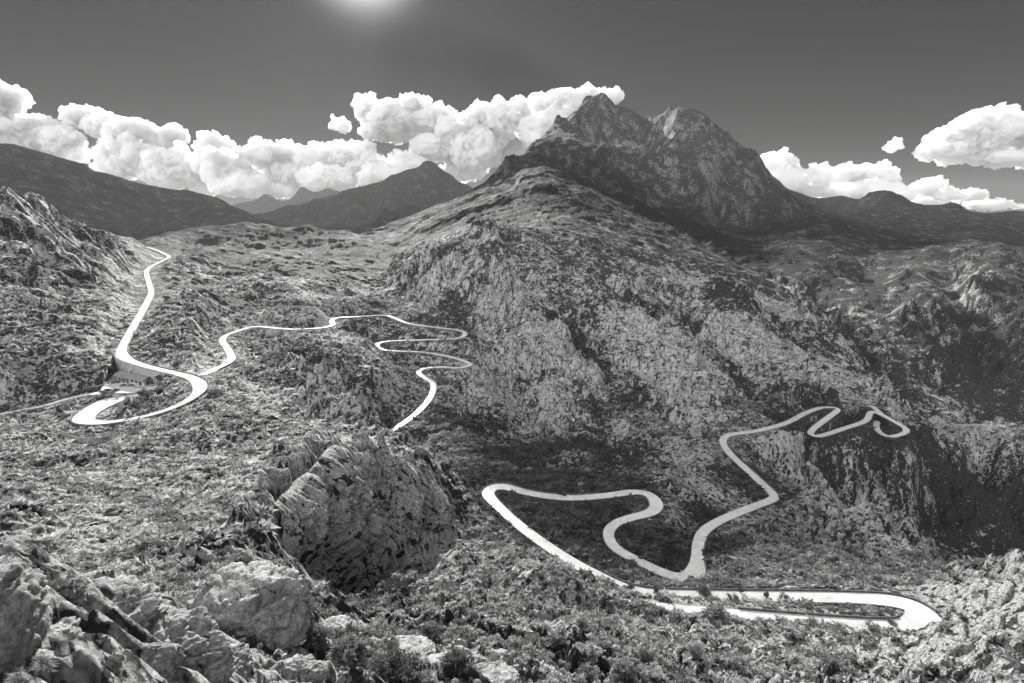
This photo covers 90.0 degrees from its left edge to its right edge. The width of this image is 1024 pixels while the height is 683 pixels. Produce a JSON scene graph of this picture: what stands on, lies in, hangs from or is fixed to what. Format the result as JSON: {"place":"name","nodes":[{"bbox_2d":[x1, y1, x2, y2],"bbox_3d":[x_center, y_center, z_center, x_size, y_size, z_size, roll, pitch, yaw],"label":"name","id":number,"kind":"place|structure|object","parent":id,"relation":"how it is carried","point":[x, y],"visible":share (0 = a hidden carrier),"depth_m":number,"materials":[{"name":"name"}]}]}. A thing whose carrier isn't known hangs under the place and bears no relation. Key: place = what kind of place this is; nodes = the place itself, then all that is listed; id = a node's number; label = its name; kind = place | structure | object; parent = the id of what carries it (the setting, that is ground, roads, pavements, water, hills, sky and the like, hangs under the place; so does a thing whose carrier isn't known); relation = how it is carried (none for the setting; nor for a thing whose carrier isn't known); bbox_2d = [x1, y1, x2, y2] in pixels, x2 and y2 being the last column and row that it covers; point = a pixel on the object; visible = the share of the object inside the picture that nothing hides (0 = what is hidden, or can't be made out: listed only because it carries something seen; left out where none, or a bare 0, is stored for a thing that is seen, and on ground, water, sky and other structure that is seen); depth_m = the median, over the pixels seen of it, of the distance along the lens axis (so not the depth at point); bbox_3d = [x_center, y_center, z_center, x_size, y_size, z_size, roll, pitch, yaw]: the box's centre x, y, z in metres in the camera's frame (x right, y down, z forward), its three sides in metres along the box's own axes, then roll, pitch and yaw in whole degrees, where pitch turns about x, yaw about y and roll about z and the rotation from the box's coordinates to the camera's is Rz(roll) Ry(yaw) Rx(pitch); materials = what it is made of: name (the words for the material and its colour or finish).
{"place":"outdoors","nodes":[
{"label":"outdoors","id":0,"kind":"place"},
{"bbox_2d":[4,662,29,682],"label":"grass tuft","id":1,"kind":"object","parent":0,"point":[17,680],"visible":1,"depth_m":7.95,"materials":[{"name":"grey plant"}]},
{"bbox_2d":[0,392,102,415],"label":"service track","id":2,"kind":"structure","parent":0,"point":[56,402],"depth_m":319.59,"materials":[{"name":"grey gravel"}]},
{"bbox_2d":[101,371,155,392],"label":"car park","id":3,"kind":"structure","parent":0,"point":[125,389],"depth_m":337.63,"materials":[{"name":"grey asphalt"}]},
{"bbox_2d":[71,247,207,423],"bbox_3d":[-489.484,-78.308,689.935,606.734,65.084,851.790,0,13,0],"label":"mountain road","id":4,"kind":"structure","parent":0,"point":[92,411],"depth_m":330.70,"materials":[{"name":"white asphalt"}]},
{"bbox_2d":[70,400,133,425],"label":"parapet wall","id":5,"kind":"structure","parent":4,"relation":"on","point":[94,424],"depth_m":282.39,"materials":[{"name":"stone"}]},
{"bbox_2d":[127,349,172,369],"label":"parapet wall","id":6,"kind":"structure","parent":4,"relation":"on","point":[148,363],"depth_m":357.05,"materials":[{"name":"stone"}]},
{"bbox_2d":[131,257,171,339],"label":"parapet wall","id":7,"kind":"structure","parent":4,"relation":"on","point":[152,298],"depth_m":528.91,"materials":[{"name":"stone"}]},
{"bbox_2d":[142,370,208,418],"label":"parapet wall","id":8,"kind":"structure","parent":4,"relation":"on","point":[203,393],"depth_m":299.03,"materials":[{"name":"stone"}]},
{"bbox_2d":[0,541,642,682],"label":"ground","id":9,"kind":"structure","parent":0,"point":[107,647],"depth_m":14.41,"materials":[{"name":"stone"}]},
{"bbox_2d":[0,552,52,678],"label":"boulder","id":10,"kind":"object","parent":9,"relation":"on","point":[26,614],"visible":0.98,"depth_m":8.90,"materials":[{"name":"grey stone"}]},
{"bbox_2d":[28,651,58,682],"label":"grass tuft","id":11,"kind":"object","parent":9,"relation":"on","point":[44,674],"visible":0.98,"depth_m":8.91,"materials":[{"name":"grey plant"}]},
{"bbox_2d":[50,616,84,635],"bbox_3d":[-10.124,7.085,10.896,1.425,1.716,2.000,0,13,0],"label":"boulder","id":12,"kind":"object","parent":9,"relation":"on","point":[67,625],"visible":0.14,"depth_m":11.45,"materials":[{"name":"grey stone"}]},
{"bbox_2d":[94,574,169,629],"bbox_3d":[-13.239,9.142,15.274,3.589,2.903,4.557,6,14,26],"label":"boulder","id":13,"kind":"object","parent":9,"relation":"on","point":[137,601],"visible":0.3,"depth_m":16.05,"materials":[{"name":"grey stone"}]},
{"bbox_2d":[141,642,186,679],"bbox_3d":[-10.083,8.930,13.459,2.589,1.915,1.950,0,13,0],"label":"boulder","id":14,"kind":"object","parent":9,"relation":"on","point":[165,660],"visible":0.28,"depth_m":13.54,"materials":[{"name":"grey stone"}]},
{"bbox_2d":[162,599,177,610],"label":"boulder","id":15,"kind":"object","parent":9,"relation":"on","point":[167,602],"visible":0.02,"depth_m":18.43,"materials":[{"name":"grey stone"}]},
{"bbox_2d":[148,606,235,682],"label":"boulder","id":16,"kind":"object","parent":9,"relation":"on","point":[199,636],"visible":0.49,"depth_m":16.30,"materials":[{"name":"grey stone"}]},
{"bbox_2d":[230,642,252,679],"bbox_3d":[-11.957,13.246,20.237,3.128,1.719,2.410,-7,15,-29],"label":"boulder","id":17,"kind":"object","parent":9,"relation":"on","point":[243,656],"visible":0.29,"depth_m":20.73,"materials":[{"name":"grey stone"}]},
{"bbox_2d":[186,560,314,650],"bbox_3d":[-16.945,18.333,33.892,6.954,6.818,6.214,9,15,33],"label":"boulder","id":18,"kind":"object","parent":9,"relation":"on","point":[276,607],"visible":0.66,"depth_m":32.41,"materials":[{"name":"grey stone"}]},
{"bbox_2d":[217,576,257,603],"bbox_3d":[-16.295,14.818,30.356,2.465,1.084,2.568,0,13,0],"label":"grass tuft","id":19,"kind":"object","parent":18,"relation":"on","point":[236,594],"visible":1,"depth_m":30.38,"materials":[{"name":"grey plant"}]},
{"bbox_2d":[277,654,328,682],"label":"boulder","id":20,"kind":"object","parent":9,"relation":"on","point":[310,668],"visible":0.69,"depth_m":26.82,"materials":[{"name":"grey stone"}]},
{"bbox_2d":[303,621,331,652],"bbox_3d":[-12.971,19.750,34.128,2.212,2.345,2.037,0,13,0],"label":"shrub","id":21,"kind":"object","parent":9,"relation":"on","point":[317,636],"visible":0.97,"depth_m":33.70,"materials":[{"name":"grey plant"}]},
{"bbox_2d":[319,615,352,634],"bbox_3d":[-16.524,26.039,45.217,4.108,2.406,4.655,0,13,0],"label":"boulder","id":22,"kind":"object","parent":9,"relation":"on","point":[343,621],"visible":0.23,"depth_m":45.68,"materials":[{"name":"grey stone"}]},
{"bbox_2d":[325,633,368,670],"bbox_3d":[-9.540,18.303,30.012,2.648,2.560,2.390,6,14,26],"label":"shrub","id":23,"kind":"object","parent":9,"relation":"on","point":[345,651],"visible":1,"depth_m":29.66,"materials":[{"name":"grey plant"}]},
{"bbox_2d":[385,634,436,656],"bbox_3d":[-10.165,28.550,46.167,6.470,1.461,5.346,0,13,0],"label":"boulder","id":24,"kind":"object","parent":9,"relation":"on","point":[413,643],"visible":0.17,"depth_m":47.15,"materials":[{"name":"grey stone"}]},
{"bbox_2d":[414,618,444,646],"bbox_3d":[-8.532,30.539,53.131,3.074,2.832,3.272,-7,14,-27],"label":"shrub","id":25,"kind":"object","parent":9,"relation":"on","point":[432,634],"visible":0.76,"depth_m":53.07,"materials":[{"name":"grey plant"}]},
{"bbox_2d":[427,650,449,665],"bbox_3d":[-6.934,28.651,43.980,5.652,1.064,4.414,-7,15,-29],"label":"boulder","id":26,"kind":"object","parent":9,"relation":"on","point":[434,657],"visible":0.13,"depth_m":45.35,"materials":[{"name":"grey stone"}]},
{"bbox_2d":[438,647,474,678],"bbox_3d":[-4.628,26.715,42.740,2.838,3.175,2.584,6,14,25],"label":"shrub","id":27,"kind":"object","parent":9,"relation":"on","point":[455,660],"visible":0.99,"depth_m":42.25,"materials":[{"name":"grey plant"}]},
{"bbox_2d":[473,661,519,682],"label":"boulder","id":28,"kind":"object","parent":9,"relation":"on","point":[498,672],"visible":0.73,"depth_m":50.20,"materials":[{"name":"grey stone"}]},
{"bbox_2d":[199,315,472,430],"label":"branch road","id":29,"kind":"structure","parent":0,"point":[229,352],"depth_m":517.34,"materials":[{"name":"white asphalt"}]},
{"bbox_2d":[219,334,236,369],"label":"parapet wall","id":30,"kind":"structure","parent":29,"relation":"on","point":[234,352],"depth_m":384.03,"materials":[{"name":"stone"}]},
{"bbox_2d":[0,186,1023,682],"bbox_3d":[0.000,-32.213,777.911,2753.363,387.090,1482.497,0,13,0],"label":"hillside","id":31,"kind":"structure","parent":0,"point":[932,360],"depth_m":533.98,"materials":[{"name":"stone"}]},
{"bbox_2d":[60,429,118,444],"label":"retaining wall","id":32,"kind":"structure","parent":31,"relation":"on","point":[88,441],"depth_m":251.58,"materials":[{"name":"stone"}]},
{"bbox_2d":[112,370,149,385],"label":"roadside building","id":33,"kind":"structure","parent":31,"relation":"on","point":[137,379],"depth_m":345.32,"materials":[{"name":"paint"}]},
{"bbox_2d":[113,353,173,383],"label":"retaining wall","id":34,"kind":"structure","parent":31,"relation":"on","point":[133,368],"depth_m":350.62,"materials":[{"name":"stone"}]},
{"bbox_2d":[136,387,152,396],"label":"shrub","id":35,"kind":"object","parent":31,"relation":"on","point":[143,392],"visible":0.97,"depth_m":310.80,"materials":[{"name":"grey plant"}]},
{"bbox_2d":[134,385,156,387],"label":"terrace wall","id":36,"kind":"structure","parent":31,"relation":"on","point":[145,386],"depth_m":337.27,"materials":[{"name":"grey stone"}]},
{"bbox_2d":[153,386,164,393],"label":"shrub","id":37,"kind":"object","parent":31,"relation":"on","point":[158,389],"visible":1,"depth_m":313.43,"materials":[{"name":"grey plant"}]},
{"bbox_2d":[204,386,223,397],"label":"shrub","id":38,"kind":"object","parent":31,"relation":"on","point":[215,392],"visible":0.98,"depth_m":307.00,"materials":[{"name":"grey plant"}]},
{"bbox_2d":[257,324,335,329],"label":"retaining wall","id":39,"kind":"structure","parent":31,"relation":"on","point":[293,329],"depth_m":550.34,"materials":[{"name":"grey stone"}]},
{"bbox_2d":[275,445,453,595],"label":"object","id":40,"kind":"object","parent":31,"relation":"on","point":[346,523],"depth_m":162.70,"materials":[{"name":"stone"}]},
{"bbox_2d":[365,644,420,682],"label":"shrub","id":41,"kind":"object","parent":31,"relation":"on","point":[393,673],"visible":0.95,"depth_m":33.58,"materials":[{"name":"grey plant"}]},
{"bbox_2d":[359,315,455,330],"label":"retaining wall","id":42,"kind":"structure","parent":31,"relation":"on","point":[407,323],"depth_m":679.99,"materials":[{"name":"grey stone"}]},
{"bbox_2d":[394,377,436,431],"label":"retaining wall","id":43,"kind":"structure","parent":31,"relation":"on","point":[423,409],"depth_m":471.03,"materials":[{"name":"white stone"}]},
{"bbox_2d":[385,350,447,357],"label":"retaining wall","id":44,"kind":"structure","parent":31,"relation":"on","point":[418,352],"depth_m":593.41,"materials":[{"name":"grey stone"}]},
{"bbox_2d":[390,332,467,341],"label":"retaining wall","id":45,"kind":"structure","parent":31,"relation":"on","point":[431,340],"depth_m":628.27,"materials":[{"name":"grey stone"}]},
{"bbox_2d":[426,365,472,368],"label":"retaining wall","id":46,"kind":"structure","parent":31,"relation":"on","point":[451,368],"depth_m":558.63,"materials":[{"name":"grey stone"}]},
{"bbox_2d":[452,617,463,627],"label":"shrub","id":47,"kind":"object","parent":31,"relation":"on","point":[458,622],"visible":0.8,"depth_m":90.16,"materials":[{"name":"grey plant"}]},
{"bbox_2d":[0,280,1023,682],"bbox_3d":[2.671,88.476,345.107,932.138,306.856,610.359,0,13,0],"label":"scrub","id":48,"kind":"object","parent":31,"relation":"on","point":[174,506],"visible":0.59,"depth_m":173.52,"materials":[{"name":"grey plant"}]},
{"bbox_2d":[125,308,974,608],"bbox_3d":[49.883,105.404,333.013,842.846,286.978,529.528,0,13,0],"label":"thicket","id":49,"kind":"object","parent":31,"relation":"on","point":[579,540],"visible":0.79,"depth_m":296.99,"materials":[{"name":"grey plant"}]},
{"bbox_2d":[547,633,566,648],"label":"shrub","id":50,"kind":"object","parent":31,"relation":"on","point":[559,640],"visible":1,"depth_m":79.25,"materials":[{"name":"grey plant"}]},
{"bbox_2d":[574,616,588,629],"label":"shrub","id":51,"kind":"object","parent":31,"relation":"on","point":[581,622],"visible":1,"depth_m":98.38,"materials":[{"name":"grey plant"}]},
{"bbox_2d":[604,577,615,585],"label":"shrub","id":52,"kind":"object","parent":31,"relation":"on","point":[607,581],"visible":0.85,"depth_m":175.79,"materials":[{"name":"grey plant"}]},
{"bbox_2d":[623,582,634,589],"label":"shrub","id":53,"kind":"object","parent":31,"relation":"on","point":[630,586],"visible":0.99,"depth_m":179.80,"materials":[{"name":"grey plant"}]},
{"bbox_2d":[638,647,654,664],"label":"shrub","id":54,"kind":"object","parent":31,"relation":"on","point":[644,655],"visible":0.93,"depth_m":94.13,"materials":[{"name":"grey plant"}]},
{"bbox_2d":[646,615,656,623],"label":"shrub","id":55,"kind":"object","parent":31,"relation":"on","point":[650,619],"visible":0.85,"depth_m":137.12,"materials":[{"name":"grey plant"}]},
{"bbox_2d":[653,584,660,593],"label":"shrub","id":56,"kind":"object","parent":31,"relation":"on","point":[656,588],"visible":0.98,"depth_m":198.13,"materials":[{"name":"grey plant"}]},
{"bbox_2d":[688,643,704,659],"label":"shrub","id":57,"kind":"object","parent":31,"relation":"on","point":[695,649],"visible":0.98,"depth_m":96.71,"materials":[{"name":"grey plant"}]},
{"bbox_2d":[696,583,712,596],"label":"shrub","id":58,"kind":"object","parent":31,"relation":"on","point":[704,591],"visible":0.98,"depth_m":194.38,"materials":[{"name":"grey plant"}]},
{"bbox_2d":[726,592,738,601],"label":"shrub","id":59,"kind":"object","parent":31,"relation":"on","point":[735,598],"visible":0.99,"depth_m":171.14,"materials":[{"name":"grey plant"}]},
{"bbox_2d":[860,619,881,630],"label":"shrub","id":60,"kind":"object","parent":31,"relation":"on","point":[871,628],"visible":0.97,"depth_m":146.39,"materials":[{"name":"grey plant"}]},
{"bbox_2d":[886,617,898,626],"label":"shrub","id":61,"kind":"object","parent":31,"relation":"on","point":[890,620],"visible":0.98,"depth_m":168.06,"materials":[{"name":"grey plant"}]},
{"bbox_2d":[956,612,967,620],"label":"shrub","id":62,"kind":"object","parent":31,"relation":"on","point":[962,617],"visible":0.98,"depth_m":170.92,"materials":[{"name":"grey plant"}]},
{"bbox_2d":[0,92,1023,283],"bbox_3d":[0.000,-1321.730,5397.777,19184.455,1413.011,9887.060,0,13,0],"label":"mountains","id":63,"kind":"structure","parent":0,"point":[695,177],"depth_m":2333.91,"materials":[{"name":"grey stone"}]},
{"bbox_2d":[0,0,1023,212],"label":"sky","id":64,"kind":"structure","parent":0,"point":[234,102],"materials":[{"name":"grey"}]},
{"bbox_2d":[482,405,941,630],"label":"coast road","id":65,"kind":"structure","parent":0,"point":[916,615],"depth_m":245.25,"materials":[{"name":"white asphalt"}]},
{"bbox_2d":[481,482,599,494],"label":"parapet wall","id":66,"kind":"structure","parent":65,"relation":"on","point":[538,490],"depth_m":294.09,"materials":[{"name":"stone"}]},
{"bbox_2d":[632,494,648,512],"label":"parapet wall","id":67,"kind":"structure","parent":65,"relation":"on","point":[644,508],"depth_m":282.92,"materials":[{"name":"stone"}]},
{"bbox_2d":[704,520,730,572],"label":"parapet wall","id":68,"kind":"structure","parent":65,"relation":"on","point":[713,530],"depth_m":271.87,"materials":[{"name":"stone"}]},
{"bbox_2d":[727,442,780,509],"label":"parapet wall","id":69,"kind":"structure","parent":65,"relation":"on","point":[762,479],"depth_m":338.59,"materials":[{"name":"stone"}]},
{"bbox_2d":[602,570,932,608],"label":"parapet wall","id":70,"kind":"structure","parent":65,"relation":"on","point":[776,589],"depth_m":194.44,"materials":[{"name":"stone"}]},
{"bbox_2d":[763,590,771,599],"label":"tree","id":71,"kind":"object","parent":65,"relation":"on","point":[766,594],"visible":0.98,"depth_m":190.86,"materials":[{"name":"grey plant"}]},
{"bbox_2d":[779,591,789,599],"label":"tree","id":72,"kind":"object","parent":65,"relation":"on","point":[785,596],"visible":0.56,"depth_m":188.84,"materials":[{"name":"grey plant"}]},
{"bbox_2d":[738,606,898,618],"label":"parapet wall","id":73,"kind":"structure","parent":65,"relation":"on","point":[817,614],"depth_m":167.29,"materials":[{"name":"stone"}]},
{"bbox_2d":[810,408,835,426],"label":"parapet wall","id":74,"kind":"structure","parent":65,"relation":"on","point":[825,415],"depth_m":519.36,"materials":[{"name":"stone"}]}
]}

